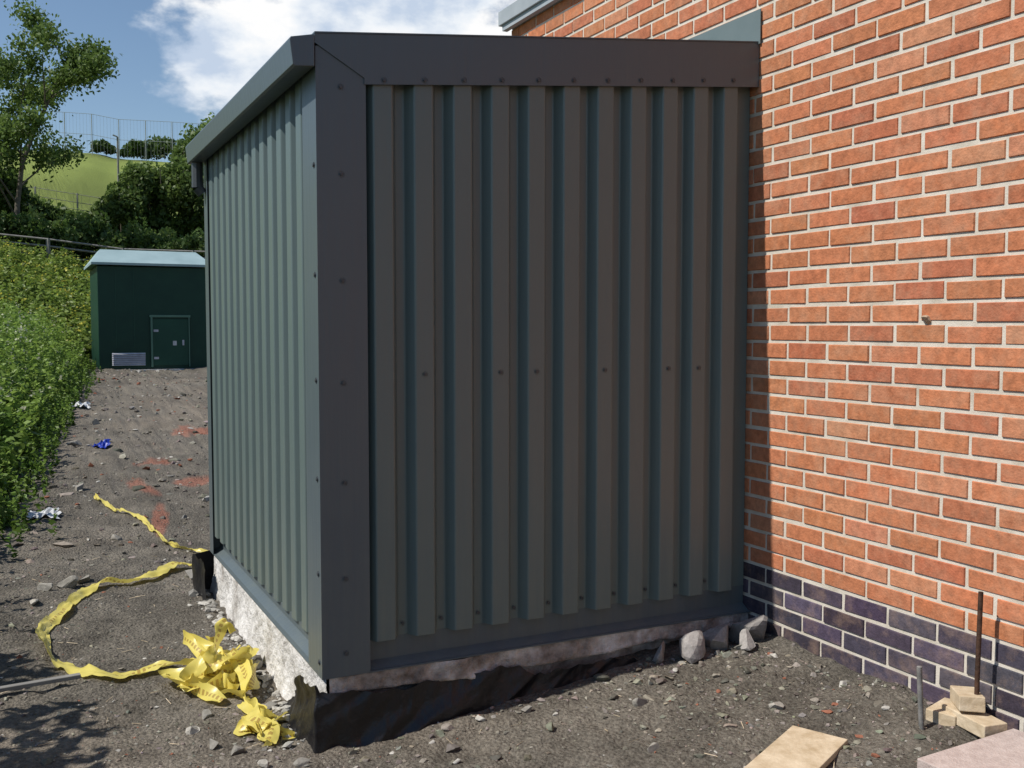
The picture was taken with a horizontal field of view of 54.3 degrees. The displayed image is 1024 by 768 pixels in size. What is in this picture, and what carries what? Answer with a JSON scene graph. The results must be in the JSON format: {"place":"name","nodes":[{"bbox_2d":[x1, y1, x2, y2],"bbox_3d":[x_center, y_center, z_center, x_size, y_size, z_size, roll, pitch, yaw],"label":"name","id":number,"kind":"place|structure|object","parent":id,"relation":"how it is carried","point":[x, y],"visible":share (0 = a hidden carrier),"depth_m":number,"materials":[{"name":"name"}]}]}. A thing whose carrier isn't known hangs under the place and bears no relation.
{"place":"outdoors","nodes":[
{"label":"outdoors","id":0,"kind":"place"},
{"bbox_2d":[0,0,516,161],"label":"sky","id":1,"kind":"structure","parent":0,"point":[183,61],"materials":[{"name":"blue"}]},
{"bbox_2d":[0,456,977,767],"bbox_3d":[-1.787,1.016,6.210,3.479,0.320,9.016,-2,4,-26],"label":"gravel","id":2,"kind":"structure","parent":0,"point":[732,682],"depth_m":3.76,"materials":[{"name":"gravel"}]},
{"bbox_2d":[0,150,980,767],"bbox_3d":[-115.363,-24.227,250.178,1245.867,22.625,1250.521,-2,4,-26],"label":"ground","id":3,"kind":"structure","parent":0,"point":[94,174],"depth_m":4.04,"materials":[{"name":"soil"}]},
{"bbox_2d":[0,47,34,181],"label":"broadleaf tree","id":4,"kind":"object","parent":3,"relation":"on","point":[10,164],"visible":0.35,"depth_m":34.84,"materials":[{"name":"green plant"}]},
{"bbox_2d":[0,167,35,217],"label":"willow shrub","id":5,"kind":"object","parent":3,"relation":"on","point":[11,184],"visible":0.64,"depth_m":35.84,"materials":[{"name":"green plant"}]},
{"bbox_2d":[0,673,80,691],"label":"metal pipe","id":6,"kind":"object","parent":3,"relation":"on","point":[28,684],"visible":1,"depth_m":4.12,"materials":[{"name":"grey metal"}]},
{"bbox_2d":[27,507,61,519],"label":"plastic litter","id":7,"kind":"object","parent":3,"relation":"on","point":[49,511],"visible":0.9,"depth_m":7.57,"materials":[{"name":"white plastic"}]},
{"bbox_2d":[0,236,92,360],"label":"meadow growth","id":8,"kind":"object","parent":3,"relation":"on","point":[59,288],"visible":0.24,"depth_m":27.25,"materials":[{"name":"green plant"}]},
{"bbox_2d":[0,297,102,557],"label":"weeds","id":9,"kind":"object","parent":3,"relation":"on","point":[44,374],"visible":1,"depth_m":12.45,"materials":[{"name":"green plant"}]},
{"bbox_2d":[0,0,123,244],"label":"broadleaf tree","id":10,"kind":"object","parent":3,"relation":"on","point":[77,70],"visible":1,"depth_m":34.24,"materials":[{"name":"green plant"}]},
{"bbox_2d":[28,186,98,210],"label":"wire fence","id":11,"kind":"object","parent":3,"relation":"on","point":[39,188],"visible":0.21,"depth_m":47.24,"materials":[{"name":"grey metal"}]},
{"bbox_2d":[71,401,89,407],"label":"plastic litter","id":12,"kind":"object","parent":3,"relation":"on","point":[86,404],"visible":0.66,"depth_m":14.65,"materials":[{"name":"white plastic"}]},
{"bbox_2d":[91,439,110,448],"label":"blue litter","id":13,"kind":"object","parent":3,"relation":"on","point":[104,443],"visible":1,"depth_m":10.96,"materials":[{"name":"plastic"}]},
{"bbox_2d":[0,192,204,259],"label":"hedge","id":14,"kind":"object","parent":3,"relation":"on","point":[42,218],"visible":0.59,"depth_m":34.04,"materials":[{"name":"green plant"}]},
{"bbox_2d":[0,233,204,261],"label":"post and rail fence","id":15,"kind":"object","parent":3,"relation":"on","point":[48,245],"visible":0.4,"depth_m":31.89,"materials":[{"name":"grey wood"}]},
{"bbox_2d":[1,369,208,572],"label":"rubble","id":16,"kind":"object","parent":3,"relation":"on","point":[205,497],"visible":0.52,"depth_m":9.95,"materials":[{"name":"stone"}]},
{"bbox_2d":[32,111,198,161],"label":"sports pitch fence","id":17,"kind":"object","parent":3,"relation":"on","point":[118,134],"visible":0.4,"depth_m":106.17,"materials":[{"name":"metal"}]},
{"bbox_2d":[112,135,118,181],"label":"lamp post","id":18,"kind":"object","parent":3,"relation":"on","point":[117,157],"visible":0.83,"depth_m":68.40,"materials":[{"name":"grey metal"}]},
{"bbox_2d":[88,181,147,232],"bbox_3d":[-15.484,-6.722,39.490,2.433,2.625,2.558,-2,4,-26],"label":"willow shrub","id":19,"kind":"object","parent":3,"relation":"on","point":[120,205],"visible":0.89,"depth_m":38.97,"materials":[{"name":"green plant"}]},
{"bbox_2d":[84,249,206,370],"bbox_3d":[-8.364,-1.464,22.965,2.520,3.120,2.580,-2,4,-26],"label":"substation kiosk","id":20,"kind":"object","parent":3,"relation":"on","point":[148,310],"visible":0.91,"depth_m":21.95,"materials":[{"name":"green-painted metal"}]},
{"bbox_2d":[153,319,188,365],"bbox_3d":[-7.556,-0.925,22.131,0.760,1.020,0.045,-2,4,-26],"label":"door","id":21,"kind":"structure","parent":20,"relation":"in","point":[169,330],"depth_m":22.11,"materials":[{"name":"green metal"}]},
{"bbox_2d":[90,127,201,160],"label":"hilltop bushes","id":22,"kind":"object","parent":3,"relation":"on","point":[151,150],"visible":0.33,"depth_m":108.30,"materials":[{"name":"green plant"}]},
{"bbox_2d":[116,156,203,226],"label":"willow shrub","id":23,"kind":"object","parent":3,"relation":"on","point":[167,187],"visible":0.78,"depth_m":40.35,"materials":[{"name":"green plant"}]},
{"bbox_2d":[35,493,295,745],"bbox_3d":[-2.155,1.062,5.940,1.026,0.227,5.389,-1,4,-20],"label":"hazard tape","id":24,"kind":"object","parent":3,"relation":"on","point":[213,670],"visible":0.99,"depth_m":4.19,"materials":[{"name":"yellow plastic"}]},
{"bbox_2d":[169,112,214,213],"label":"willow shrub","id":25,"kind":"object","parent":3,"relation":"on","point":[178,150],"visible":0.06,"depth_m":42.80,"materials":[{"name":"green plant"}]},
{"bbox_2d":[187,589,304,747],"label":"mortar droppings","id":26,"kind":"object","parent":3,"relation":"on","point":[210,604],"visible":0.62,"depth_m":4.28,"materials":[{"name":"concrete"}]},
{"bbox_2d":[30,419,783,767],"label":"rock","id":27,"kind":"object","parent":3,"relation":"on","point":[72,581],"visible":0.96,"depth_m":3.78,"materials":[{"name":"stone"}]},
{"bbox_2d":[0,525,925,767],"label":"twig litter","id":28,"kind":"object","parent":3,"relation":"on","point":[230,707],"visible":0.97,"depth_m":3.95,"materials":[{"name":"brown wood"}]},
{"bbox_2d":[185,9,760,753],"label":"corrugated metal shed","id":29,"kind":"structure","parent":3,"relation":"on","point":[477,355],"depth_m":3.90,"materials":[{"name":"grey metal"}]},
{"bbox_2d":[348,642,942,767],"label":"rubble","id":30,"kind":"object","parent":3,"relation":"on","point":[601,677],"visible":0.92,"depth_m":3.72,"materials":[{"name":"stone"}]},
{"bbox_2d":[652,615,767,663],"bbox_3d":[0.841,1.079,4.194,0.539,0.187,0.234,-1,3,-10],"label":"broken block","id":31,"kind":"object","parent":3,"relation":"on","point":[745,633],"depth_m":4.17,"materials":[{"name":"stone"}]},
{"bbox_2d":[744,726,847,767],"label":"timber board","id":32,"kind":"object","parent":3,"relation":"on","point":[794,747],"visible":0.86,"depth_m":3.21,"materials":[{"name":"beige wood"}]},
{"bbox_2d":[916,666,923,729],"bbox_3d":[1.353,1.120,3.304,0.039,0.384,0.017,0,3,0],"label":"steel pin","id":33,"kind":"object","parent":3,"relation":"on","point":[920,698],"visible":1,"depth_m":3.29,"materials":[{"name":"grey metal"}]},
{"bbox_2d":[926,698,956,725],"bbox_3d":[1.476,1.113,3.370,0.150,0.050,0.100,-3,5,-43],"label":"timber offcut","id":34,"kind":"object","parent":3,"relation":"on","point":[936,713],"visible":0.56,"depth_m":3.33,"materials":[{"name":"beige wood"}]},
{"bbox_2d":[917,728,1023,767],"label":"paving slab","id":35,"kind":"object","parent":3,"relation":"on","point":[1004,749],"depth_m":3.01,"materials":[{"name":"pink concrete"}]},
{"bbox_2d":[941,703,1006,737],"bbox_3d":[1.512,1.101,3.275,0.090,0.045,0.200,-1,3,-17],"label":"timber offcut","id":36,"kind":"object","parent":3,"relation":"on","point":[982,725],"visible":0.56,"depth_m":3.22,"materials":[{"name":"beige wood"}]},
{"bbox_2d":[950,685,984,712],"bbox_3d":[1.512,1.046,3.320,0.080,0.050,0.140,1,-2,12],"label":"timber offcut","id":37,"kind":"object","parent":36,"relation":"on","point":[965,698],"visible":0.9,"depth_m":3.26,"materials":[{"name":"beige wood"}]},
{"bbox_2d":[974,591,983,712],"bbox_3d":[1.526,0.995,3.279,0.021,0.635,0.021,-2,4,-26],"label":"rusty rebar","id":38,"kind":"object","parent":3,"relation":"on","point":[978,645],"visible":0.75,"depth_m":3.27,"materials":[{"name":"metal"}]},
{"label":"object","id":39,"kind":"object","parent":3,"relation":"on","visible":0},
{"bbox_2d":[498,0,542,26],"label":"roof coping","id":40,"kind":"object","parent":39,"relation":"on","point":[512,11],"visible":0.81,"depth_m":6.17,"materials":[{"name":"white metal"}]},
{"bbox_2d":[502,0,559,31],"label":"coping drip","id":41,"kind":"object","parent":40,"relation":"attached to","point":[527,15],"visible":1,"depth_m":6.06},
{"bbox_2d":[512,0,1023,729],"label":"brick faces","id":42,"kind":"object","parent":39,"relation":"attached to","point":[986,312],"visible":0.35,"depth_m":3.69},
{"bbox_2d":[921,315,931,324],"bbox_3d":[1.459,-0.225,3.521,0.042,0.035,0.041,-2,4,-26],"label":"mortar snot","id":43,"kind":"object","parent":42,"relation":"attached to","point":[926,319],"visible":1,"depth_m":3.51,"materials":[{"name":"concrete"}]},
{"bbox_2d":[512,0,1023,731],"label":"mortar joints","id":44,"kind":"object","parent":39,"relation":"attached to","point":[918,302],"depth_m":3.69,"materials":[{"name":"beige concrete"}]}
]}

